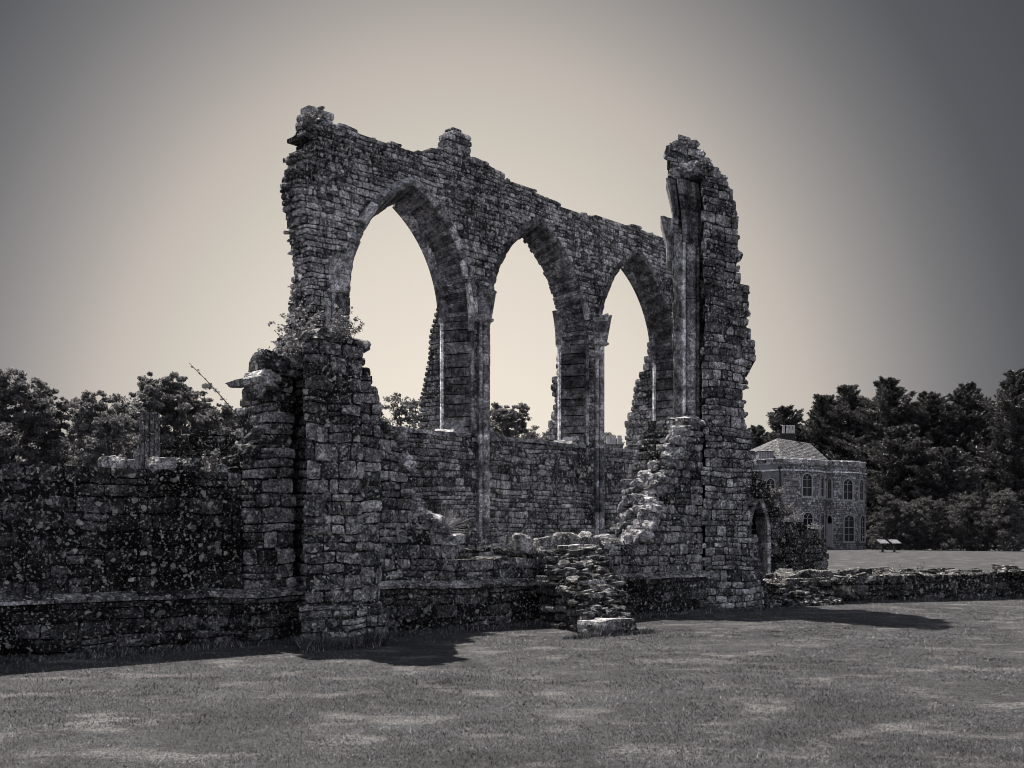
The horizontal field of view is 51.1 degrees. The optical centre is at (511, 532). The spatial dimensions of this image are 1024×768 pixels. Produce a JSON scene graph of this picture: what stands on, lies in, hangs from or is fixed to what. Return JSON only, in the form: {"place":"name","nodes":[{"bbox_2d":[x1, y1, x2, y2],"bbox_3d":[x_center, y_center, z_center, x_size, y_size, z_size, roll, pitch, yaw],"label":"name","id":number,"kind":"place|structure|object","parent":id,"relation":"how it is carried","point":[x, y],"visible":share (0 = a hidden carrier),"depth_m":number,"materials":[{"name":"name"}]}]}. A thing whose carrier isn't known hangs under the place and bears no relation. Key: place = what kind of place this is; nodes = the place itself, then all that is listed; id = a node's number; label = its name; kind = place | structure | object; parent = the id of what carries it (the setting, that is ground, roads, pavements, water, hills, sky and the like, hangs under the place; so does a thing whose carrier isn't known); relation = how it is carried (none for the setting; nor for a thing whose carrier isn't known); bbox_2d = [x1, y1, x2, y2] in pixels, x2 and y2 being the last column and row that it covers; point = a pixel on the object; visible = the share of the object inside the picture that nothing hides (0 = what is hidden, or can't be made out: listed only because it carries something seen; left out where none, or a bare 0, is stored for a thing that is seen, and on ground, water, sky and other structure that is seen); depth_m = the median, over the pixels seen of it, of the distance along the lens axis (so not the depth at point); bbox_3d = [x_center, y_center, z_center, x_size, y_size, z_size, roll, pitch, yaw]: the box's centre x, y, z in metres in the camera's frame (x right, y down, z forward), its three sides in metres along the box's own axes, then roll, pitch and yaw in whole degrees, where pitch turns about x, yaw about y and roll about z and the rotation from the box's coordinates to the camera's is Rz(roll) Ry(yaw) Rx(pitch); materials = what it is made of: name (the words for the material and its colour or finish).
{"place":"outdoors","nodes":[
{"label":"outdoors","id":0,"kind":"place"},
{"bbox_2d":[0,544,1023,767],"bbox_3d":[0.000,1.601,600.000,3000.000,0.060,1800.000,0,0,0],"label":"lawn","id":1,"kind":"structure","parent":0,"point":[863,558],"depth_m":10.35,"materials":[{"name":"grey plant"}]},
{"bbox_2d":[0,367,60,463],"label":"broadleaf tree","id":2,"kind":"object","parent":1,"relation":"on","point":[10,450],"visible":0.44,"depth_m":57.97,"materials":[{"name":"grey plant"}]},
{"bbox_2d":[14,382,87,465],"bbox_3d":[-26.265,-3.284,59.919,5.301,10.111,4.730,0,0,0],"label":"broadleaf tree","id":3,"kind":"object","parent":1,"relation":"on","point":[52,443],"visible":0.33,"depth_m":59.43,"materials":[{"name":"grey plant"}]},
{"bbox_2d":[64,389,132,466],"bbox_3d":[-21.506,-2.963,56.249,4.317,9.132,4.913,0,0,-30],"label":"broadleaf tree","id":4,"kind":"object","parent":1,"relation":"on","point":[85,414],"visible":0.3,"depth_m":55.45,"materials":[{"name":"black plant"}]},
{"bbox_2d":[15,420,190,465],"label":"woodland","id":5,"kind":"object","parent":1,"relation":"on","point":[59,450],"visible":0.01,"depth_m":128.92,"materials":[{"name":"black plant"}]},
{"bbox_2d":[85,413,134,457],"bbox_3d":[-18.572,-1.994,49.912,2.488,7.190,2.707,0,0,-28],"label":"shrub","id":6,"kind":"object","parent":1,"relation":"on","point":[113,425],"visible":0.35,"depth_m":49.79,"materials":[{"name":"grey plant"}]},
{"bbox_2d":[99,393,142,459],"bbox_3d":[-22.961,-3.385,65.873,6.318,10.111,5.941,0,0,0],"label":"broadleaf tree","id":7,"kind":"object","parent":1,"relation":"on","point":[117,407],"visible":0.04,"depth_m":64.80,"materials":[{"name":"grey plant"}]},
{"bbox_2d":[133,412,159,468],"bbox_3d":[-8.571,-0.604,25.117,0.590,4.408,0.434,0,0,-18],"label":"shaft stump","id":8,"kind":"object","parent":1,"relation":"on","point":[146,447],"visible":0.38,"depth_m":24.95,"materials":[{"name":"stone"}]},
{"bbox_2d":[114,371,206,459],"bbox_3d":[-20.064,-3.707,59.755,6.204,10.678,6.502,0,0,0],"label":"broadleaf tree","id":9,"kind":"object","parent":1,"relation":"on","point":[151,391],"visible":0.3,"depth_m":59.64,"materials":[{"name":"grey plant"}]},
{"bbox_2d":[142,381,224,442],"bbox_3d":[-18.930,-3.545,61.874,5.610,10.550,6.370,0,0,0],"label":"broadleaf tree","id":10,"kind":"object","parent":1,"relation":"on","point":[196,404],"visible":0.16,"depth_m":61.60,"materials":[{"name":"black plant"}]},
{"bbox_2d":[160,429,235,470],"bbox_3d":[-7.708,-0.491,27.745,2.779,4.391,0.984,0,0,-15],"label":"wall stub","id":11,"kind":"object","parent":1,"relation":"on","point":[183,446],"depth_m":27.28,"materials":[{"name":"stone"}]},
{"bbox_2d":[187,397,238,433],"bbox_3d":[-18.010,-3.149,64.147,6.767,9.914,5.238,0,0,29],"label":"broadleaf tree","id":12,"kind":"object","parent":1,"relation":"on","point":[227,414],"visible":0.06,"depth_m":64.41,"materials":[{"name":"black plant"}]},
{"bbox_2d":[223,411,238,432],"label":"broadleaf tree","id":13,"kind":"object","parent":1,"relation":"on","point":[235,427],"depth_m":69.43,"materials":[{"name":"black plant"}]},
{"bbox_2d":[0,327,709,662],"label":"front wall","id":14,"kind":"structure","parent":1,"relation":"on","point":[309,513],"depth_m":15.18,"materials":[{"name":"stone"}]},
{"bbox_2d":[98,455,127,467],"bbox_3d":[-5.362,-0.911,14.407,0.346,0.258,0.378,0,0,-42],"label":"loose stone","id":15,"kind":"object","parent":14,"relation":"on","point":[113,461],"visible":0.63,"depth_m":14.29,"materials":[{"name":"grey stone"}]},
{"bbox_2d":[127,459,139,468],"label":"loose stone","id":16,"kind":"object","parent":14,"relation":"on","point":[133,464],"visible":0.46,"depth_m":14.62,"materials":[{"name":"grey stone"}]},
{"bbox_2d":[147,456,177,469],"bbox_3d":[-4.860,-0.922,14.831,0.369,0.254,0.376,0,0,-31],"label":"loose stone","id":17,"kind":"object","parent":14,"relation":"on","point":[159,463],"visible":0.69,"depth_m":14.70,"materials":[{"name":"grey stone"}]},
{"bbox_2d":[175,458,201,470],"bbox_3d":[-4.578,-0.936,15.062,0.397,0.239,0.271,0,0,34],"label":"loose stone","id":18,"kind":"object","parent":14,"relation":"on","point":[192,464],"visible":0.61,"depth_m":14.96,"materials":[{"name":"grey stone"}]},
{"bbox_2d":[202,466,215,471],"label":"loose stone","id":19,"kind":"object","parent":14,"relation":"on","point":[208,469],"visible":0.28,"depth_m":15.27,"materials":[{"name":"grey stone"}]},
{"bbox_2d":[201,447,220,471],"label":"wall weed","id":20,"kind":"object","parent":14,"relation":"on","point":[213,464],"depth_m":15.14,"materials":[{"name":"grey plant"}]},
{"bbox_2d":[189,363,239,417],"bbox_3d":[-4.267,-2.033,15.370,0.730,0.762,0.110,0,0,-25],"label":"bramble stem","id":21,"kind":"object","parent":14,"relation":"attached to","point":[213,388],"visible":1,"depth_m":15.37,"materials":[{"name":"black plant"}]},
{"bbox_2d":[216,464,228,472],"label":"loose stone","id":22,"kind":"object","parent":14,"relation":"on","point":[221,467],"visible":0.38,"depth_m":15.23,"materials":[{"name":"grey stone"}]},
{"bbox_2d":[271,326,301,357],"bbox_3d":[-3.234,-2.771,15.680,0.600,0.424,0.635,0,0,-14],"label":"plant","id":23,"kind":"object","parent":14,"relation":"on","point":[291,346],"visible":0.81,"depth_m":15.65,"materials":[{"name":"grey plant"}]},
{"bbox_2d":[268,284,327,337],"bbox_3d":[-3.144,-3.245,15.839,0.975,0.722,1.017,0,0,0],"label":"shrub","id":24,"kind":"object","parent":14,"relation":"on","point":[296,320],"visible":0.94,"depth_m":15.77,"materials":[{"name":"grey plant"}]},
{"bbox_2d":[318,319,343,328],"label":"plant","id":25,"kind":"object","parent":14,"relation":"on","point":[331,326],"visible":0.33,"depth_m":15.14,"materials":[{"name":"grey plant"}]},
{"bbox_2d":[333,303,352,333],"bbox_3d":[-2.441,-3.072,15.435,0.274,0.454,0.255,0,0,-27],"label":"plant","id":26,"kind":"object","parent":14,"relation":"on","point":[338,314],"visible":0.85,"depth_m":15.42,"materials":[{"name":"grey plant"}]},
{"bbox_2d":[326,315,363,337],"bbox_3d":[-2.394,-2.958,15.431,0.561,0.327,0.494,0,0,-11],"label":"plant","id":27,"kind":"object","parent":14,"relation":"on","point":[359,328],"visible":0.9,"depth_m":15.35,"materials":[{"name":"grey plant"}]},
{"bbox_2d":[442,499,473,532],"bbox_3d":[-0.856,-0.260,17.349,0.607,0.555,0.087,0,0,-29],"label":"dry tuft","id":28,"kind":"object","parent":14,"relation":"on","point":[451,528],"visible":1,"depth_m":17.31,"materials":[{"name":"grey plant"}]},
{"bbox_2d":[475,537,486,550],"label":"wall weed","id":29,"kind":"object","parent":14,"relation":"on","point":[484,541],"depth_m":18.09,"materials":[{"name":"grey plant"}]},
{"bbox_2d":[504,533,516,548],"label":"wall weed","id":30,"kind":"object","parent":14,"relation":"on","point":[509,542],"depth_m":18.39,"materials":[{"name":"grey plant"}]},
{"bbox_2d":[509,533,532,554],"bbox_3d":[0.141,0.203,18.882,0.440,0.386,0.387,0,0,-27],"label":"loose stone","id":31,"kind":"object","parent":14,"relation":"on","point":[524,542],"visible":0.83,"depth_m":18.73,"materials":[{"name":"grey stone"}]},
{"bbox_2d":[533,536,557,545],"bbox_3d":[0.581,0.228,19.159,0.570,0.335,0.345,0,0,-27],"label":"loose stone","id":32,"kind":"object","parent":14,"relation":"on","point":[548,541],"visible":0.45,"depth_m":19.03,"materials":[{"name":"grey stone"}]},
{"bbox_2d":[548,532,566,535],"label":"loose stone","id":33,"kind":"object","parent":14,"relation":"on","point":[551,534],"visible":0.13,"depth_m":19.94,"materials":[{"name":"grey stone"}]},
{"bbox_2d":[555,532,583,544],"bbox_3d":[1.055,0.188,19.642,0.581,0.389,0.375,0,0,-29],"label":"loose stone","id":34,"kind":"object","parent":14,"relation":"on","point":[567,538],"visible":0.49,"depth_m":19.48,"materials":[{"name":"grey stone"}]},
{"bbox_2d":[578,531,592,536],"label":"loose stone","id":35,"kind":"object","parent":14,"relation":"on","point":[585,534],"visible":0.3,"depth_m":20.44,"materials":[{"name":"grey stone"}]},
{"bbox_2d":[582,537,599,543],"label":"loose stone","id":36,"kind":"object","parent":14,"relation":"on","point":[590,540],"visible":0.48,"depth_m":19.64,"materials":[{"name":"grey stone"}]},
{"bbox_2d":[593,534,616,538],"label":"loose stone","id":37,"kind":"object","parent":14,"relation":"on","point":[602,536],"visible":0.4,"depth_m":20.60,"materials":[{"name":"grey stone"}]},
{"bbox_2d":[599,539,612,544],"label":"loose stone","id":38,"kind":"object","parent":14,"relation":"on","point":[603,541],"visible":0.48,"depth_m":19.79,"materials":[{"name":"grey stone"}]},
{"bbox_2d":[603,538,623,544],"bbox_3d":[1.938,0.246,20.364,0.500,0.285,0.376,0,0,-30],"label":"loose stone","id":39,"kind":"object","parent":14,"relation":"on","point":[616,541],"visible":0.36,"depth_m":20.21,"materials":[{"name":"grey stone"}]},
{"bbox_2d":[379,414,391,424],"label":"broadleaf tree","id":40,"kind":"object","parent":1,"relation":"on","point":[383,419],"depth_m":77.58,"materials":[{"name":"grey plant"}]},
{"bbox_2d":[382,391,421,427],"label":"broadleaf tree","id":41,"kind":"object","parent":1,"relation":"on","point":[410,405],"visible":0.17,"depth_m":74.98,"materials":[{"name":"grey plant"}]},
{"bbox_2d":[280,105,673,557],"bbox_3d":[0.005,-3.932,27.712,2.353,11.296,14.603,0,0,43],"label":"window wall","id":42,"kind":"structure","parent":1,"relation":"on","point":[467,218],"depth_m":25.80,"materials":[{"name":"stone"}]},
{"bbox_2d":[302,106,321,126],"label":"wall shrub","id":43,"kind":"object","parent":42,"relation":"on","point":[311,119],"visible":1,"depth_m":22.11,"materials":[{"name":"grey plant"}]},
{"bbox_2d":[490,402,545,440],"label":"broadleaf tree","id":44,"kind":"object","parent":1,"relation":"on","point":[504,419],"visible":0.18,"depth_m":71.80,"materials":[{"name":"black plant"}]},
{"bbox_2d":[517,425,548,440],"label":"broadleaf tree","id":45,"kind":"object","parent":1,"relation":"on","point":[545,435],"visible":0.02,"depth_m":79.93,"materials":[{"name":"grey plant"}]},
{"bbox_2d":[535,544,637,636],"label":"rubble steps","id":46,"kind":"structure","parent":1,"relation":"on","point":[578,589],"depth_m":17.89,"materials":[{"name":"stone"}]},
{"bbox_2d":[531,536,538,551],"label":"wall weed","id":47,"kind":"object","parent":46,"relation":"on","point":[533,548],"depth_m":18.54,"materials":[{"name":"grey plant"}]},
{"bbox_2d":[604,432,624,443],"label":"broadleaf tree","id":48,"kind":"object","parent":1,"relation":"on","point":[610,434],"visible":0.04,"depth_m":89.51,"materials":[{"name":"grey plant"}]},
{"bbox_2d":[606,435,623,448],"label":"building","id":49,"kind":"structure","parent":1,"relation":"on","point":[619,444],"depth_m":63.83,"materials":[{"name":"stone"}]},
{"bbox_2d":[660,134,765,609],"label":"end pier","id":50,"kind":"structure","parent":1,"relation":"on","point":[714,357],"depth_m":21.84,"materials":[{"name":"stone"}]},
{"bbox_2d":[748,425,770,449],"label":"conifer tree","id":51,"kind":"object","parent":1,"relation":"on","point":[758,431],"visible":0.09,"depth_m":131.11,"materials":[{"name":"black plant"}]},
{"bbox_2d":[757,405,810,443],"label":"conifer tree","id":52,"kind":"object","parent":1,"relation":"on","point":[780,416],"visible":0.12,"depth_m":128.98,"materials":[{"name":"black plant"}]},
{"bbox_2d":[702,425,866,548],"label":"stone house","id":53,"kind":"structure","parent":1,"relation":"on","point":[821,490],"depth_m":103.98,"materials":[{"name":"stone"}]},
{"bbox_2d":[765,475,777,500],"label":"window","id":54,"kind":"structure","parent":53,"relation":"in","point":[771,482],"depth_m":101.03,"materials":[{"name":"white paint"}]},
{"bbox_2d":[800,471,813,497],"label":"window","id":55,"kind":"structure","parent":53,"relation":"in","point":[807,479],"depth_m":101.40,"materials":[{"name":"grey glass"}]},
{"bbox_2d":[800,510,814,528],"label":"window","id":56,"kind":"structure","parent":53,"relation":"in","point":[808,517],"depth_m":101.45,"materials":[{"name":"grey glass"}]},
{"bbox_2d":[819,472,824,498],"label":"window","id":57,"kind":"structure","parent":53,"relation":"in","point":[821,476],"depth_m":103.25,"materials":[{"name":"white paint"}]},
{"bbox_2d":[819,510,824,538],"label":"window","id":58,"kind":"structure","parent":53,"relation":"in","point":[821,514],"depth_m":103.40,"materials":[{"name":"white paint"}]},
{"bbox_2d":[825,475,834,499],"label":"window","id":59,"kind":"structure","parent":53,"relation":"in","point":[829,480],"depth_m":104.06,"materials":[{"name":"white paint"}]},
{"bbox_2d":[826,514,833,546],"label":"door","id":60,"kind":"structure","parent":53,"relation":"in","point":[829,520],"depth_m":104.09,"materials":[{"name":"white paint"}]},
{"bbox_2d":[841,476,854,501],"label":"window","id":61,"kind":"structure","parent":53,"relation":"in","point":[848,484],"depth_m":104.42,"materials":[{"name":"grey glass"}]},
{"bbox_2d":[841,512,855,542],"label":"window","id":62,"kind":"structure","parent":53,"relation":"in","point":[848,520],"depth_m":104.49,"materials":[{"name":"black glass"}]},
{"bbox_2d":[858,477,863,501],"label":"window","id":63,"kind":"structure","parent":53,"relation":"in","point":[861,481],"depth_m":106.11,"materials":[{"name":"white paint"}]},
{"bbox_2d":[859,513,865,542],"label":"window","id":64,"kind":"structure","parent":53,"relation":"in","point":[862,518],"depth_m":106.50,"materials":[{"name":"white paint"}]},
{"bbox_2d":[745,461,828,573],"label":"side wall","id":65,"kind":"structure","parent":1,"relation":"on","point":[794,546],"depth_m":26.43,"materials":[{"name":"stone"}]},
{"bbox_2d":[769,485,784,498],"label":"wall weed","id":66,"kind":"object","parent":65,"relation":"on","point":[774,494],"depth_m":26.37,"materials":[{"name":"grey plant"}]},
{"bbox_2d":[774,500,797,516],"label":"wall weed","id":67,"kind":"object","parent":65,"relation":"on","point":[786,512],"depth_m":26.43,"materials":[{"name":"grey plant"}]},
{"bbox_2d":[785,507,803,521],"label":"dry tuft","id":68,"kind":"object","parent":65,"relation":"on","point":[791,519],"visible":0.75,"depth_m":26.82,"materials":[{"name":"grey plant"}]},
{"bbox_2d":[808,523,822,529],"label":"dry tuft","id":69,"kind":"object","parent":65,"relation":"on","point":[813,527],"visible":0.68,"depth_m":26.99,"materials":[{"name":"grey plant"}]},
{"bbox_2d":[789,394,855,464],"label":"conifer tree","id":70,"kind":"object","parent":1,"relation":"on","point":[812,435],"visible":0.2,"depth_m":126.97,"materials":[{"name":"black plant"}]},
{"bbox_2d":[814,384,873,464],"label":"conifer tree","id":71,"kind":"object","parent":1,"relation":"on","point":[848,399],"visible":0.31,"depth_m":125.06,"materials":[{"name":"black plant"}]},
{"bbox_2d":[832,582,861,598],"bbox_3d":[7.419,1.309,23.916,1.174,0.490,0.694,0,0,-9],"label":"grass tussock","id":72,"kind":"object","parent":1,"relation":"on","point":[842,593],"depth_m":23.90,"materials":[{"name":"grey plant"}]},
{"bbox_2d":[854,442,885,528],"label":"conifer tree","id":73,"kind":"object","parent":1,"relation":"on","point":[865,458],"visible":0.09,"depth_m":117.14,"materials":[{"name":"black plant"}]},
{"bbox_2d":[865,535,879,548],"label":"shrub","id":74,"kind":"object","parent":1,"relation":"on","point":[867,543],"visible":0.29,"depth_m":100.80,"materials":[{"name":"grey plant"}]},
{"bbox_2d":[877,539,889,551],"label":"information board","id":75,"kind":"object","parent":1,"relation":"on","point":[882,542],"visible":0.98,"depth_m":85.99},
{"bbox_2d":[862,493,905,549],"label":"shrub","id":76,"kind":"object","parent":1,"relation":"on","point":[883,517],"visible":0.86,"depth_m":97.74,"materials":[{"name":"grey plant"}]},
{"bbox_2d":[824,376,944,546],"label":"conifer tree","id":77,"kind":"object","parent":1,"relation":"on","point":[888,410],"visible":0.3,"depth_m":120.97,"materials":[{"name":"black plant"}]},
{"bbox_2d":[760,564,1023,607],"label":"rubble wall","id":78,"kind":"structure","parent":1,"relation":"on","point":[786,587],"depth_m":24.68,"materials":[{"name":"stone"}]},
{"bbox_2d":[798,569,821,577],"bbox_3d":[6.750,0.970,24.253,0.520,0.294,0.384,0,0,-12],"label":"loose stone","id":79,"kind":"object","parent":78,"relation":"on","point":[810,573],"visible":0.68,"depth_m":24.10,"materials":[{"name":"grey stone"}]},
{"bbox_2d":[817,570,833,577],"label":"loose stone","id":80,"kind":"object","parent":78,"relation":"on","point":[826,573],"visible":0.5,"depth_m":24.19,"materials":[{"name":"grey stone"}]},
{"bbox_2d":[838,569,853,575],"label":"loose stone","id":81,"kind":"object","parent":78,"relation":"on","point":[843,572],"visible":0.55,"depth_m":24.48,"materials":[{"name":"grey stone"}]},
{"bbox_2d":[889,539,900,551],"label":"information board","id":82,"kind":"object","parent":1,"relation":"on","point":[894,542],"visible":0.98,"depth_m":85.99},
{"bbox_2d":[865,423,945,547],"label":"conifer tree","id":83,"kind":"object","parent":1,"relation":"on","point":[901,447],"visible":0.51,"depth_m":110.66,"materials":[{"name":"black plant"}]},
{"bbox_2d":[882,498,930,549],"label":"shrub","id":84,"kind":"object","parent":1,"relation":"on","point":[913,512],"visible":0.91,"depth_m":96.41,"materials":[{"name":"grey plant"}]},
{"bbox_2d":[915,496,954,550],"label":"shrub","id":85,"kind":"object","parent":1,"relation":"on","point":[934,522],"visible":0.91,"depth_m":95.65,"materials":[{"name":"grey plant"}]},
{"bbox_2d":[875,445,1004,548],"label":"conifer tree","id":86,"kind":"object","parent":1,"relation":"on","point":[947,464],"visible":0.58,"depth_m":106.95,"materials":[{"name":"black plant"}]},
{"bbox_2d":[900,390,995,538],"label":"conifer tree","id":87,"kind":"object","parent":1,"relation":"on","point":[930,410],"visible":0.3,"depth_m":118.57,"materials":[{"name":"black plant"}]},
{"bbox_2d":[933,492,990,550],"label":"shrub","id":88,"kind":"object","parent":1,"relation":"on","point":[963,527],"visible":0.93,"depth_m":93.58,"materials":[{"name":"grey plant"}]},
{"bbox_2d":[930,381,1023,534],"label":"conifer tree","id":89,"kind":"object","parent":1,"relation":"on","point":[965,419],"visible":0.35,"depth_m":116.74,"materials":[{"name":"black plant"}]},
{"bbox_2d":[957,367,1023,546],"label":"conifer tree","id":90,"kind":"object","parent":1,"relation":"on","point":[1009,436],"visible":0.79,"depth_m":110.76,"materials":[{"name":"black plant"}]},
{"bbox_2d":[968,487,1023,550],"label":"shrub","id":91,"kind":"object","parent":1,"relation":"on","point":[1010,520],"visible":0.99,"depth_m":91.50,"materials":[{"name":"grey plant"}]},
{"bbox_2d":[0,0,1023,465],"label":"sky","id":92,"kind":"structure","parent":0,"point":[870,152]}
]}

